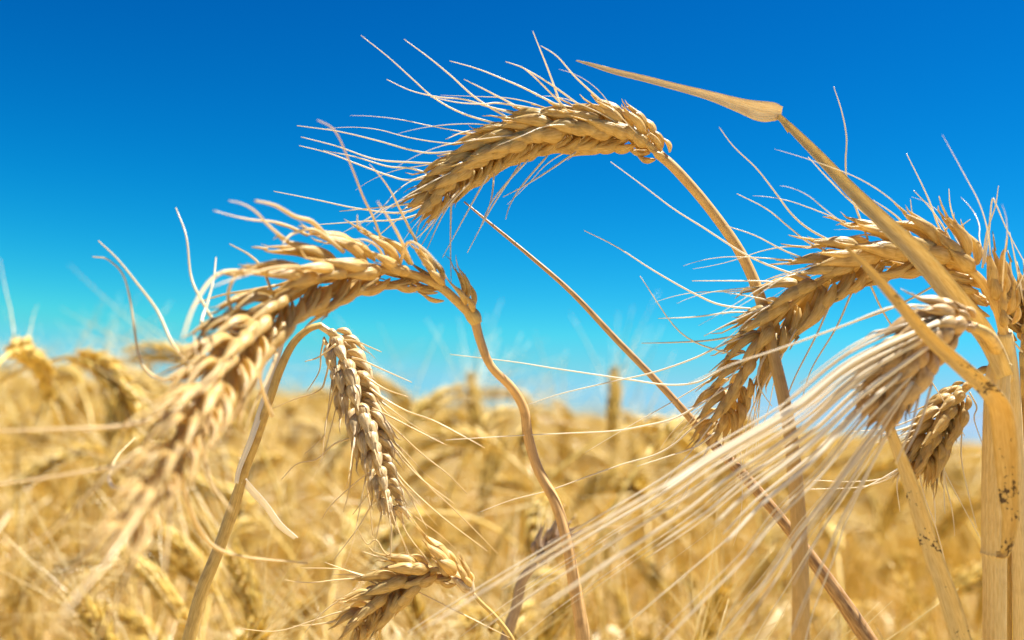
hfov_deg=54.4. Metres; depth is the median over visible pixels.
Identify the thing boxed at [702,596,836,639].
wheat stalk
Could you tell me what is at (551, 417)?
wheat stalk
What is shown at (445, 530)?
wheat stalk
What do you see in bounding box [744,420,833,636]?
wheat stalk
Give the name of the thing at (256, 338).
wheat stalk
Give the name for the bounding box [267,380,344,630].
wheat stalk
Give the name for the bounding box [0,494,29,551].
wheat stalk
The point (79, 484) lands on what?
wheat stalk
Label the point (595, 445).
wheat canopy
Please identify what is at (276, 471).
wheat stalk
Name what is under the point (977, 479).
wheat stalk
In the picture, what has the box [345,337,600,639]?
wheat stalk
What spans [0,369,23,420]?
wheat stalk
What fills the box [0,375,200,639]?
wheat stalk
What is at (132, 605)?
wheat stalk
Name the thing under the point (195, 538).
wheat stalk
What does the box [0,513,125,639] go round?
wheat stalk
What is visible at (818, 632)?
wheat stalk
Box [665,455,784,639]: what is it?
wheat stalk
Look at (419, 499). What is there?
wheat stalk
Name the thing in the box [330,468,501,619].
wheat stalk
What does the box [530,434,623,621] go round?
wheat stalk
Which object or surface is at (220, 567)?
wheat stalk
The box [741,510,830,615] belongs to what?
wheat stalk
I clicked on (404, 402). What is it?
wheat stalk
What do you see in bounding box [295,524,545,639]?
wheat stalk
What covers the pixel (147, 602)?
wheat stalk
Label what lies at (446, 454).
wheat stalk
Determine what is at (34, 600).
wheat stalk
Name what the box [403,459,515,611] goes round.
wheat stalk
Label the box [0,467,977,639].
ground
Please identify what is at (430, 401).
wheat stalk
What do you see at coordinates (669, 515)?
wheat stalk
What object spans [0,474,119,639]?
wheat stalk
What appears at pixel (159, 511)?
wheat stalk
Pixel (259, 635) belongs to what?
wheat stalk
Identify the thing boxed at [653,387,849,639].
wheat stalk
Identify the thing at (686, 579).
wheat stalk
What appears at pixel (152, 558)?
wheat stalk
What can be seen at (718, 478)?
wheat stalk
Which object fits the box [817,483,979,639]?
wheat stalk
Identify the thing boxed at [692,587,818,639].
wheat stalk
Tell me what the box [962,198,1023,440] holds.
wheat stalk
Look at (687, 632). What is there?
wheat stalk
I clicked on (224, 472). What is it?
wheat stalk
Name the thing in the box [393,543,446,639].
wheat stalk
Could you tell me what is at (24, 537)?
wheat stalk
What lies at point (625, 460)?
wheat stalk
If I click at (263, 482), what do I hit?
wheat stalk
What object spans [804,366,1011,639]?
wheat stalk
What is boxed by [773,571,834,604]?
wheat stalk
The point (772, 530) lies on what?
wheat stalk
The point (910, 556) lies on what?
wheat stalk
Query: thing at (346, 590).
wheat stalk
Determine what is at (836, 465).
wheat stalk
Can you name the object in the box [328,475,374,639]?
wheat stalk
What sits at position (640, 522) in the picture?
wheat stalk
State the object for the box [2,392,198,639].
wheat stalk
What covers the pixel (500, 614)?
wheat stalk
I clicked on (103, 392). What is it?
wheat stalk
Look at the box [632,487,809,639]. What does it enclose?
wheat stalk
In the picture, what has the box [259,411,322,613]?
wheat stalk
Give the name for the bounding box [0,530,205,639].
wheat stalk
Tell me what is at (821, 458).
wheat stalk
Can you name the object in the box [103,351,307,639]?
wheat stalk
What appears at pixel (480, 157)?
wheat stalk
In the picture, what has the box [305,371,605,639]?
wheat stalk
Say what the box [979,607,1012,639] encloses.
wheat stalk
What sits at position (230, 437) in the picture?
wheat stalk
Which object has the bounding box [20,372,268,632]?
wheat stalk
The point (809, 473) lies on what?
wheat stalk
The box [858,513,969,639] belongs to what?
wheat stalk
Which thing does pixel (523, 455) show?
wheat stalk
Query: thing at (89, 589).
wheat stalk
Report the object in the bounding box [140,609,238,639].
wheat stalk
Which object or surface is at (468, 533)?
wheat stalk
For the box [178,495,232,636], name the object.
wheat stalk
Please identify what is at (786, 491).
wheat stalk
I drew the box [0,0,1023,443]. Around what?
sky
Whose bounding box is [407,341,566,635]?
wheat stalk
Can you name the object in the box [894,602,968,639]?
wheat stalk
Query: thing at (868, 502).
wheat stalk
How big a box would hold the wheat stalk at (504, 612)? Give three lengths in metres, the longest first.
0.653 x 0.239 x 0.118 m
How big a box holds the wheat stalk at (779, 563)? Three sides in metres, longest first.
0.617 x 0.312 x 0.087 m
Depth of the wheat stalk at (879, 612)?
0.41 m
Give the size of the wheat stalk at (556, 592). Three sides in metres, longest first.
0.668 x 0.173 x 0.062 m
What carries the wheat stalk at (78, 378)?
on the ground
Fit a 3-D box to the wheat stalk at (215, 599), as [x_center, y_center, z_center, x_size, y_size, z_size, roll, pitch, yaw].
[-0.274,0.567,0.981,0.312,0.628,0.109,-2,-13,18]
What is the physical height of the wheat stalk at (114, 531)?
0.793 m
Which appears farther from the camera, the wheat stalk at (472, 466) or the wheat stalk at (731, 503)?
the wheat stalk at (472, 466)
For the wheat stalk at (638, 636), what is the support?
on the ground
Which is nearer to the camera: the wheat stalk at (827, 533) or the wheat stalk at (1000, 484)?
the wheat stalk at (1000, 484)
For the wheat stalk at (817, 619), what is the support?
on the ground
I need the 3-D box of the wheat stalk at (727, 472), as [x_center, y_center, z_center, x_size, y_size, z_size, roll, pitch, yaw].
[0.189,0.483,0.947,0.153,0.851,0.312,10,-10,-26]
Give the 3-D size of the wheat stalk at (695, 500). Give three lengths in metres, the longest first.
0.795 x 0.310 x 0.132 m
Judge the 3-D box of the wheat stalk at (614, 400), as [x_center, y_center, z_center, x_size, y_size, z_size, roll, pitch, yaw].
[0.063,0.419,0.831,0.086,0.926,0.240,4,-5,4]
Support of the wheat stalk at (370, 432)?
on the ground
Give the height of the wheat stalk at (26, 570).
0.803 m
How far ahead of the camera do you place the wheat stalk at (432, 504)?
1.42 m
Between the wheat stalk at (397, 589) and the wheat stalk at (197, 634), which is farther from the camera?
the wheat stalk at (197, 634)
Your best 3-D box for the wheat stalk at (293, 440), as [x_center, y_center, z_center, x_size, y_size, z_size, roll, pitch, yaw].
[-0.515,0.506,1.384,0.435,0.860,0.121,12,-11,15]
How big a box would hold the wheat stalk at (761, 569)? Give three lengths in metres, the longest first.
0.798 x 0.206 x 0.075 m
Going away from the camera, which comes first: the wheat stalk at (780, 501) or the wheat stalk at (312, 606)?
the wheat stalk at (312, 606)
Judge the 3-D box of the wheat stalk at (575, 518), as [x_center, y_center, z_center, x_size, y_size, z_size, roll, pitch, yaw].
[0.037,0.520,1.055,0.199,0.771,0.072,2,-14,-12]
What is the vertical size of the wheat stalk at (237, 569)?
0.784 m
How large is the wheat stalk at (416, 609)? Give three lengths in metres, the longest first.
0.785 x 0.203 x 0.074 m
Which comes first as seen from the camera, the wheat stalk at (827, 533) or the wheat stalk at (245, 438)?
the wheat stalk at (827, 533)
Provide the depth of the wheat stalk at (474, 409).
0.93 m
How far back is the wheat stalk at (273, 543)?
1.35 m
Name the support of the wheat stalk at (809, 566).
on the ground
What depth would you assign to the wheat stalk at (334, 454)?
1.05 m
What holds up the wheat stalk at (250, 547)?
on the ground
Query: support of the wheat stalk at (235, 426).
on the ground
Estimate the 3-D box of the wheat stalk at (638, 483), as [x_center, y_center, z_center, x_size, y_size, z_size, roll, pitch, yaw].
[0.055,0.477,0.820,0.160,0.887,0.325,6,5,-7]
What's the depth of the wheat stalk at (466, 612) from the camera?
0.67 m
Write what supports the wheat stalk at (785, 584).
on the ground
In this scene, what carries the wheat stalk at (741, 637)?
on the ground
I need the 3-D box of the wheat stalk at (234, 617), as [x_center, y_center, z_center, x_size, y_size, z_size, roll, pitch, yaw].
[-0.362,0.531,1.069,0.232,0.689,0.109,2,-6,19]
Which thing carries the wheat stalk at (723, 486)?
on the ground
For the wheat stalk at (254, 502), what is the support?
on the ground
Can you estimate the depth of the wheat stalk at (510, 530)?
1.42 m
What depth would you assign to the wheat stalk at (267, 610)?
0.55 m
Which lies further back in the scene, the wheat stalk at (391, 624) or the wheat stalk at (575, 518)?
the wheat stalk at (575, 518)
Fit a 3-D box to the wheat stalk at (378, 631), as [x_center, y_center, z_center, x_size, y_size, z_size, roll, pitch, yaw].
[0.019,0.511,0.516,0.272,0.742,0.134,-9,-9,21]
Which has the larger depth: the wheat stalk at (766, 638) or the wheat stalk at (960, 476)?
the wheat stalk at (960, 476)
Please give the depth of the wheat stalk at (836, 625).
1.04 m
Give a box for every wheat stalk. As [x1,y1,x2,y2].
[0,120,590,639]
[0,260,126,554]
[0,308,117,637]
[0,319,170,639]
[0,330,102,627]
[0,347,286,527]
[0,349,102,639]
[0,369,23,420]
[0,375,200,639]
[0,381,247,637]
[0,384,74,639]
[0,389,27,636]
[0,400,75,639]
[0,413,33,639]
[0,456,51,630]
[0,469,196,639]
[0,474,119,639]
[0,482,98,628]
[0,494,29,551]
[0,499,39,639]
[0,506,3,638]
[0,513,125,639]
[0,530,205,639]
[0,541,9,639]
[0,542,167,639]
[1,267,293,639]
[1,414,290,639]
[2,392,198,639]
[3,354,105,638]
[4,393,146,639]
[10,294,171,639]
[11,399,359,639]
[15,460,218,639]
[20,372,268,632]
[20,416,245,639]
[21,441,236,638]
[23,348,226,639]
[24,469,186,635]
[28,435,98,616]
[32,426,165,639]
[34,443,125,626]
[41,317,284,635]
[44,499,117,639]
[45,399,226,639]
[46,374,249,639]
[57,359,165,639]
[61,303,141,639]
[62,409,335,639]
[70,301,170,639]
[73,500,229,627]
[76,427,239,639]
[97,567,186,639]
[99,310,182,629]
[100,393,285,637]
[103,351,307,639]
[103,378,173,637]
[104,366,410,624]
[104,402,175,598]
[119,513,184,637]
[125,492,240,637]
[126,499,166,630]
[135,572,281,639]
[140,406,376,638]
[140,451,347,635]
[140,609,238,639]
[146,417,188,612]
[148,467,274,633]
[160,441,224,639]
[161,445,284,632]
[164,431,406,621]
[164,466,212,639]
[166,563,334,639]
[169,369,324,590]
[171,461,362,639]
[176,436,248,634]
[176,442,387,639]
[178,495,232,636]
[179,405,431,597]
[182,322,497,639]
[185,439,306,627]
[189,396,298,568]
[194,424,328,639]
[199,507,377,639]
[200,519,366,624]
[205,543,284,637]
[211,542,339,639]
[214,465,291,638]
[214,557,323,639]
[218,534,494,639]
[218,563,352,639]
[234,411,344,608]
[236,372,392,639]
[236,477,287,628]
[237,359,328,639]
[237,378,261,622]
[240,518,514,639]
[243,415,455,639]
[258,342,430,581]
[258,384,389,634]
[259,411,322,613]
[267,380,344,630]
[268,491,566,639]
[273,590,418,639]
[274,31,809,639]
[284,627,305,639]
[286,313,484,636]
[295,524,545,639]
[300,447,430,639]
[304,498,351,628]
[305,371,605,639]
[305,448,361,639]
[307,326,560,639]
[307,417,483,635]
[312,406,473,635]
[314,422,557,638]
[316,587,441,639]
[318,413,403,615]
[323,472,461,639]
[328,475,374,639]
[329,464,472,639]
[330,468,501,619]
[332,418,399,579]
[336,446,474,639]
[339,469,467,637]
[341,386,623,639]
[341,534,475,639]
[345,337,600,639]
[347,428,470,639]
[349,432,444,638]
[367,511,517,639]
[370,372,622,639]
[374,362,543,639]
[389,497,509,638]
[390,530,524,639]
[391,538,503,639]
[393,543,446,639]
[394,535,521,639]
[397,398,517,566]
[401,382,640,622]
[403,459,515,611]
[406,588,524,639]
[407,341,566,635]
[408,288,1023,639]
[408,564,564,638]
[417,411,562,619]
[417,427,575,639]
[425,423,473,639]
[425,517,544,639]
[426,303,520,639]
[430,390,549,635]
[432,553,565,639]
[436,561,533,639]
[441,455,507,636]
[441,482,582,599]
[446,353,555,568]
[447,86,1023,639]
[447,526,607,639]
[450,595,524,639]
[453,351,768,639]
[454,351,567,639]
[458,499,517,580]
[465,491,655,639]
[471,358,610,639]
[480,505,611,639]
[481,425,665,639]
[481,546,551,639]
[489,405,711,639]
[490,492,588,625]
[500,504,647,639]
[505,529,595,639]
[512,439,741,639]
[515,423,668,639]
[518,467,657,639]
[527,339,607,618]
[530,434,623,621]
[532,541,598,634]
[546,463,607,604]
[548,365,681,639]
[554,575,756,639]
[561,582,652,639]
[567,488,633,639]
[568,384,784,639]
[568,456,728,639]
[569,290,662,633]
[575,426,649,638]
[575,472,683,639]
[576,60,1019,639]
[577,402,776,639]
[580,522,655,639]
[583,405,659,620]
[586,462,700,639]
[586,504,655,611]
[589,501,761,631]
[592,572,727,639]
[595,375,672,639]
[605,491,695,637]
[613,464,790,639]
[615,395,788,639]
[620,453,737,635]
[624,505,791,639]
[629,381,715,616]
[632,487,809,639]
[633,532,692,639]
[636,556,756,638]
[644,469,670,639]
[650,413,685,586]
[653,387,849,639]
[658,428,866,639]
[659,559,745,639]
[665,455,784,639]
[684,453,905,639]
[686,486,922,639]
[688,375,791,639]
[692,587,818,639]
[695,409,739,633]
[701,412,763,624]
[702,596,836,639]
[711,381,777,639]
[715,617,790,639]
[717,516,817,638]
[718,468,870,636]
[719,495,848,638]
[728,544,818,639]
[732,558,850,588]
[732,572,833,639]
[735,567,833,639]
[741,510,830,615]
[743,439,786,639]
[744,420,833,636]
[745,569,791,639]
[746,426,904,639]
[752,464,879,639]
[754,416,801,639]
[754,522,916,639]
[755,384,982,639]
[764,434,1012,639]
[771,601,905,639]
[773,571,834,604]
[779,540,791,582]
[783,601,877,639]
[784,412,879,639]
[791,480,936,639]
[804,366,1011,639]
[806,473,949,639]
[806,496,824,638]
[812,467,977,639]
[816,579,884,639]
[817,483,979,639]
[826,500,932,627]
[829,440,920,639]
[831,537,978,631]
[839,589,957,639]
[856,418,959,639]
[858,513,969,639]
[884,514,979,639]
[892,595,978,639]
[893,453,981,639]
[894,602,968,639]
[899,562,981,639]
[903,423,967,616]
[915,464,981,639]
[922,467,973,562]
[934,435,981,637]
[956,516,981,639]
[961,468,981,638]
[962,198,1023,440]
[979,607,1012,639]
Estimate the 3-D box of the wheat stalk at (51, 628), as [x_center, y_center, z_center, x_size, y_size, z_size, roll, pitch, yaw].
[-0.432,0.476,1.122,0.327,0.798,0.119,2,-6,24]
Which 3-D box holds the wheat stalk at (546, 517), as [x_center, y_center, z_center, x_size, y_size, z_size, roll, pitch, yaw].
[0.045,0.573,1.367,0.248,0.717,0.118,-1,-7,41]
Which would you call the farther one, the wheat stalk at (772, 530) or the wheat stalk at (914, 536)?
the wheat stalk at (914, 536)
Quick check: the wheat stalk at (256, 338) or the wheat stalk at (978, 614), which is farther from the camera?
the wheat stalk at (978, 614)
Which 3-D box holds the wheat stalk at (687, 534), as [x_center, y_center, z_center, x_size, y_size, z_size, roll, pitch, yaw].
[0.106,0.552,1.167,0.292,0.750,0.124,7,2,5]
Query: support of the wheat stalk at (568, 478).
on the ground
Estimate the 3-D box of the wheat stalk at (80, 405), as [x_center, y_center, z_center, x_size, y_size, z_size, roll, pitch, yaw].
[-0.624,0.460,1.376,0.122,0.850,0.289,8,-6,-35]
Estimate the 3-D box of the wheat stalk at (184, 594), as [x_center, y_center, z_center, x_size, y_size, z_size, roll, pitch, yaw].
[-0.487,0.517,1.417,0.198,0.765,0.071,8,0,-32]
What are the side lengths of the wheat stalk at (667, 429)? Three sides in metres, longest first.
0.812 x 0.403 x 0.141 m
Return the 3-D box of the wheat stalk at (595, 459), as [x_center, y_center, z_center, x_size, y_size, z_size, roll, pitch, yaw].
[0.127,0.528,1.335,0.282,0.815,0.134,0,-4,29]
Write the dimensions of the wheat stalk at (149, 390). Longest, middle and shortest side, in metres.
0.890 x 0.346 x 0.147 m
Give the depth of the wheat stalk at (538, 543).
0.43 m
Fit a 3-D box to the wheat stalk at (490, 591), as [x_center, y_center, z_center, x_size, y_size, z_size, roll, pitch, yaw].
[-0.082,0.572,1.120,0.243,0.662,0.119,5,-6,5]
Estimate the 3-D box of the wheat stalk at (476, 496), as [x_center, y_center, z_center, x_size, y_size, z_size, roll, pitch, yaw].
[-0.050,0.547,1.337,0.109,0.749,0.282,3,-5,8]
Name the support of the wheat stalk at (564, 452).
on the ground
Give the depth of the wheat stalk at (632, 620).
0.49 m
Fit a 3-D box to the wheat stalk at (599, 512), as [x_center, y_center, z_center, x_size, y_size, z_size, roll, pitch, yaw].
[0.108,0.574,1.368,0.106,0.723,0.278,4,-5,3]
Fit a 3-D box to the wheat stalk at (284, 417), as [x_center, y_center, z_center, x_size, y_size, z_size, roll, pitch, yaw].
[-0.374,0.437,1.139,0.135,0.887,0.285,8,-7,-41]
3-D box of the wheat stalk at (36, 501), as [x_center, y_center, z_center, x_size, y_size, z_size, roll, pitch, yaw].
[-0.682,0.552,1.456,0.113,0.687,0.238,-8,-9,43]
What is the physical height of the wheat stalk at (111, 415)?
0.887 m
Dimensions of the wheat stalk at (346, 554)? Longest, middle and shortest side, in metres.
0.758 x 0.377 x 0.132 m
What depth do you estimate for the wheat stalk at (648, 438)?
1.28 m
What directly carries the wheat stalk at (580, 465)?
on the ground
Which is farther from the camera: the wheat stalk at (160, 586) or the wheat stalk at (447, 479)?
the wheat stalk at (447, 479)
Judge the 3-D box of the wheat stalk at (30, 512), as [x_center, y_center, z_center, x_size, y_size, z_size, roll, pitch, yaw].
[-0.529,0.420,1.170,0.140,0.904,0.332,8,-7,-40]
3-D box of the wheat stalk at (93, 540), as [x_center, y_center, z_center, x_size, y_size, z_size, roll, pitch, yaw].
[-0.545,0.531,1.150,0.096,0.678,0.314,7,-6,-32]
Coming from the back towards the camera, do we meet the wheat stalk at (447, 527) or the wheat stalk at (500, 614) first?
the wheat stalk at (447, 527)
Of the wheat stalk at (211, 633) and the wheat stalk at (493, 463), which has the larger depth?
the wheat stalk at (211, 633)
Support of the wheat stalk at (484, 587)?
on the ground
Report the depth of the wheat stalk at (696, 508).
1.16 m
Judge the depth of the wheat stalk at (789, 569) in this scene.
1.40 m
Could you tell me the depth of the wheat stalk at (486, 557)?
1.38 m
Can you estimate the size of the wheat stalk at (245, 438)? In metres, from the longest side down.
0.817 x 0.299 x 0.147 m
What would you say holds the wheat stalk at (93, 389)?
on the ground
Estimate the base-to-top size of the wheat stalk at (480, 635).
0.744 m
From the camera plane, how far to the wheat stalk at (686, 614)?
0.51 m
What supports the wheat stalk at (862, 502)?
on the ground
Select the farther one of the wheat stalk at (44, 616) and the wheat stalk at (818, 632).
the wheat stalk at (44, 616)
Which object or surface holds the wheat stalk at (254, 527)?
on the ground
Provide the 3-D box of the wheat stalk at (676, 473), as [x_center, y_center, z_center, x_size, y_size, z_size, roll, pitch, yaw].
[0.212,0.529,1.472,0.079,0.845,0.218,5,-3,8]
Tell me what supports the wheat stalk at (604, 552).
on the ground
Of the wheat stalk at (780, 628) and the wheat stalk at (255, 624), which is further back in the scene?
the wheat stalk at (780, 628)
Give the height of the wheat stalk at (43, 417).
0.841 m
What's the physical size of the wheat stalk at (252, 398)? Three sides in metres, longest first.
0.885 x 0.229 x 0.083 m
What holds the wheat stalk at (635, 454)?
on the ground
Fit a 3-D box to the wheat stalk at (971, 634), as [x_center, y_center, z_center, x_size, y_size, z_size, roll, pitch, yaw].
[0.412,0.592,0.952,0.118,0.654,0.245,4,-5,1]
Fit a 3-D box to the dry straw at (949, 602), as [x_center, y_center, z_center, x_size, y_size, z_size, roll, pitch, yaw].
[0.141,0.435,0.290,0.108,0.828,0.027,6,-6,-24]
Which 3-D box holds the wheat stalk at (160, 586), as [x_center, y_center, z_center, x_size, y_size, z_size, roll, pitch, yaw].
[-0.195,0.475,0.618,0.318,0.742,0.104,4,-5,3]
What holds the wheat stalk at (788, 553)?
on the ground
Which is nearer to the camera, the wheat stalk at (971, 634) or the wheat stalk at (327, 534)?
the wheat stalk at (971, 634)
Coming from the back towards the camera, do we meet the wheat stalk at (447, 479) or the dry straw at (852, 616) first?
the wheat stalk at (447, 479)
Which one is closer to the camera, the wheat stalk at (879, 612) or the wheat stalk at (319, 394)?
the wheat stalk at (879, 612)
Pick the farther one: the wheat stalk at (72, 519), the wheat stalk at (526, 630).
the wheat stalk at (72, 519)
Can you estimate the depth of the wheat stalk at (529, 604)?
0.67 m
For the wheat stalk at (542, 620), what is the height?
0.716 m
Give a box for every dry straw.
[464,201,877,639]
[885,429,971,639]
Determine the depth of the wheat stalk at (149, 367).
1.56 m
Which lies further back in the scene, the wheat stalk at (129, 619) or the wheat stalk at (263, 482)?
the wheat stalk at (263, 482)
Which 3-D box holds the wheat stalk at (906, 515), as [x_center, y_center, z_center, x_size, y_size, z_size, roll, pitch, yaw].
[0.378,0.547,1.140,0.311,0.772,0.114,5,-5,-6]
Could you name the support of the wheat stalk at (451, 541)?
on the ground
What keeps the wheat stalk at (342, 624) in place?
on the ground
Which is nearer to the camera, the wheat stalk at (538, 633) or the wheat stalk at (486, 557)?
the wheat stalk at (538, 633)
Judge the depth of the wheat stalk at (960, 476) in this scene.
1.39 m
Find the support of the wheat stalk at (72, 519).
on the ground
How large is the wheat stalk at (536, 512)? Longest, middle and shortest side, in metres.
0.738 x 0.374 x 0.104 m
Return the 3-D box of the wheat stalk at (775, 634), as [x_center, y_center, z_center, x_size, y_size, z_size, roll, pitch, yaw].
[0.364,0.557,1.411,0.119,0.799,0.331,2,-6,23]
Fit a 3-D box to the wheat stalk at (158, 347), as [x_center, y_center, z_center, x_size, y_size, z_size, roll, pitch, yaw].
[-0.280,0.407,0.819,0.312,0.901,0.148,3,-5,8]
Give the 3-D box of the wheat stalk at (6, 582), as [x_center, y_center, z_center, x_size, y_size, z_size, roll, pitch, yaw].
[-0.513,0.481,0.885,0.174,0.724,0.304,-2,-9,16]
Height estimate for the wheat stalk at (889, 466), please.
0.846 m
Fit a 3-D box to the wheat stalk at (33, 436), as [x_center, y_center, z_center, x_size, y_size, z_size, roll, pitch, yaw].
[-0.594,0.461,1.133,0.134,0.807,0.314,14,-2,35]
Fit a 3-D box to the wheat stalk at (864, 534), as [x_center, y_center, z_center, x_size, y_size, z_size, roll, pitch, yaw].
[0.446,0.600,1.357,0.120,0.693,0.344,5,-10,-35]
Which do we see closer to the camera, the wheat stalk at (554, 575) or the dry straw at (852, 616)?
the dry straw at (852, 616)
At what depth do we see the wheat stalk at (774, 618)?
1.06 m
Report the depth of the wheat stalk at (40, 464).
0.84 m
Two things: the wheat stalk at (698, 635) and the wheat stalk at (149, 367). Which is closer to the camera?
the wheat stalk at (698, 635)
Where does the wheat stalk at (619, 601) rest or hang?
on the ground
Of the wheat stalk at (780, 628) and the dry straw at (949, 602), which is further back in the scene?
the wheat stalk at (780, 628)
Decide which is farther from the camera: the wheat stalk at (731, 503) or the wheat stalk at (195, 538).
the wheat stalk at (731, 503)
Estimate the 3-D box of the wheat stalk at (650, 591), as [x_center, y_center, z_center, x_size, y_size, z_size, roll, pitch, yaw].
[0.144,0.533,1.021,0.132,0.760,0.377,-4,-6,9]
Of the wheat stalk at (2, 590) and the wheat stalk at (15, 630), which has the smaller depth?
the wheat stalk at (15, 630)
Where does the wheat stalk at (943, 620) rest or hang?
on the ground
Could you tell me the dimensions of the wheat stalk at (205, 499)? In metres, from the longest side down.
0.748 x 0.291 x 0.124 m
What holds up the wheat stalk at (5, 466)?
on the ground
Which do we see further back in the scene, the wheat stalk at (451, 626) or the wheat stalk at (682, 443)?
the wheat stalk at (682, 443)
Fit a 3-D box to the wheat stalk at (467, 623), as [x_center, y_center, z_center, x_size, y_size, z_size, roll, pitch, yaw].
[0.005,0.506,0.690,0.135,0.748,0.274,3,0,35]
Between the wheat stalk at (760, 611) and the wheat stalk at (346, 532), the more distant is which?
the wheat stalk at (760, 611)
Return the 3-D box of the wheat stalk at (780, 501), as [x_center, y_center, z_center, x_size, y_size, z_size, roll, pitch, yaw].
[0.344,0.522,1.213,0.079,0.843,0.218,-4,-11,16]
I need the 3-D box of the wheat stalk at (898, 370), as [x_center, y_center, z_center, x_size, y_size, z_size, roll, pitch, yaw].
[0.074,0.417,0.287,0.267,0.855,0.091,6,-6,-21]
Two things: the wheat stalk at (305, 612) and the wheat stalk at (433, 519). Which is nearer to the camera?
the wheat stalk at (305, 612)
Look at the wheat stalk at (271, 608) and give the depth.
0.99 m
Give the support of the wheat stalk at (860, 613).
on the ground
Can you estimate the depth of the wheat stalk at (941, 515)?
1.52 m
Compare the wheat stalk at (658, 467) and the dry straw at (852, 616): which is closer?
the dry straw at (852, 616)
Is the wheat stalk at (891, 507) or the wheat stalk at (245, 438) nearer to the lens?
the wheat stalk at (891, 507)
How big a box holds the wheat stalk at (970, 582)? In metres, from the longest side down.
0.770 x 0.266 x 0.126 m
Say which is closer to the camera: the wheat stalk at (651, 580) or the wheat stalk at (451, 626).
the wheat stalk at (451, 626)
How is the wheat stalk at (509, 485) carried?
on the ground
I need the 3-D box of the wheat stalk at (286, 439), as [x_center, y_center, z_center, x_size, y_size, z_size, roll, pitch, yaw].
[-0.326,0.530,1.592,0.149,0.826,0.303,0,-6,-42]
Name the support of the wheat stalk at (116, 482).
on the ground
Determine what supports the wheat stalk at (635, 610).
on the ground
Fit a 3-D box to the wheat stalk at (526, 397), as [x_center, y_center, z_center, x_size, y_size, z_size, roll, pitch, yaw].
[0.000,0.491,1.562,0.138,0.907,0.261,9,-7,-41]
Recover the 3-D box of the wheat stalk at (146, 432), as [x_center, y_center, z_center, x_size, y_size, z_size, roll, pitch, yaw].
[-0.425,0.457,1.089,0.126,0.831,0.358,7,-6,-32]
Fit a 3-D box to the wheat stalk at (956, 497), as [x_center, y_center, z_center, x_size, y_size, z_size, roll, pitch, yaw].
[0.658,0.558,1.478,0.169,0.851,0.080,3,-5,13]
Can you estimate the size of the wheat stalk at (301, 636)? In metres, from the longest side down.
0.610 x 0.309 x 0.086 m
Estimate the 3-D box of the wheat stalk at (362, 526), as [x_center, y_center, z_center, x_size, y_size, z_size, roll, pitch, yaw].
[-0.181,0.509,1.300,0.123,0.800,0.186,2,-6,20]
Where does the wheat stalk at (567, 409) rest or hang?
on the ground
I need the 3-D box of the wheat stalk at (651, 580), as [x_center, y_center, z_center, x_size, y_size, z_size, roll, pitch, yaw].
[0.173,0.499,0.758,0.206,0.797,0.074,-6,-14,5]
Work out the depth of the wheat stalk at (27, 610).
1.04 m
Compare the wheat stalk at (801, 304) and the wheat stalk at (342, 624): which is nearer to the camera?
the wheat stalk at (801, 304)
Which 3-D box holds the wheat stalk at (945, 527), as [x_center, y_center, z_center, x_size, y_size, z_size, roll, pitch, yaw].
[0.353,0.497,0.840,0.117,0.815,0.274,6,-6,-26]
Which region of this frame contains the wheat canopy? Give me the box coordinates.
[5,376,980,518]
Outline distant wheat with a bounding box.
[17,377,981,522]
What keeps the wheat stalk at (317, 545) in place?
on the ground
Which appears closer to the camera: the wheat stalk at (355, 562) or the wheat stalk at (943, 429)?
the wheat stalk at (943, 429)
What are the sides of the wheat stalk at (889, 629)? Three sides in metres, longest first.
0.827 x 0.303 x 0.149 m
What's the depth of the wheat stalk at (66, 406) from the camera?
1.23 m
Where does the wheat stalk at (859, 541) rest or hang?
on the ground
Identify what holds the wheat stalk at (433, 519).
on the ground
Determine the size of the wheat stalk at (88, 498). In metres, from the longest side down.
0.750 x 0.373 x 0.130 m
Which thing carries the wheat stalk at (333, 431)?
on the ground
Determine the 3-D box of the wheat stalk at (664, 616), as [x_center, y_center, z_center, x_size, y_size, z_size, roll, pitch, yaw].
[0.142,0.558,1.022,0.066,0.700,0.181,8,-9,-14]
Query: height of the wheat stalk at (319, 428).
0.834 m
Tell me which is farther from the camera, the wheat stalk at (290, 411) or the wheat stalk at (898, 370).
the wheat stalk at (290, 411)
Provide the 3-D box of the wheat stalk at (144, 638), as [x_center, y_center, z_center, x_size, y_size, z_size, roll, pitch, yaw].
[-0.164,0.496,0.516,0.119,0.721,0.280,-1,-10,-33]
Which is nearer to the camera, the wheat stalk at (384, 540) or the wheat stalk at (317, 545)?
the wheat stalk at (384, 540)
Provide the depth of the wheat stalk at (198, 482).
0.77 m
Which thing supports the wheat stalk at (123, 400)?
on the ground
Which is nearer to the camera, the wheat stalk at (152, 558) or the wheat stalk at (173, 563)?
the wheat stalk at (173, 563)
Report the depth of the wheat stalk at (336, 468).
1.42 m
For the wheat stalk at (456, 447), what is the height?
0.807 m
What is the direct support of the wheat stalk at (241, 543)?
on the ground
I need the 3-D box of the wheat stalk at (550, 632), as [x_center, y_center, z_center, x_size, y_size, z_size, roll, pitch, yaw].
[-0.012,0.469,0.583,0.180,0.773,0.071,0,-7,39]
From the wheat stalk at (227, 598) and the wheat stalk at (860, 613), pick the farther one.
the wheat stalk at (860, 613)
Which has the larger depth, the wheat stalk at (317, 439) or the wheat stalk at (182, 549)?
the wheat stalk at (317, 439)
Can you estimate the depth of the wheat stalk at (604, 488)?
0.87 m
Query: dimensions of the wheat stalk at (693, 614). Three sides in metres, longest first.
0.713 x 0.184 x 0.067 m
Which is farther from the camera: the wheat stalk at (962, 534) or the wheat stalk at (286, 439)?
the wheat stalk at (286, 439)
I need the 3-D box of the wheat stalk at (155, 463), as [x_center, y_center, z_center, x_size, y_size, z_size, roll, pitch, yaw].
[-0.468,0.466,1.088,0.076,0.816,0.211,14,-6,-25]

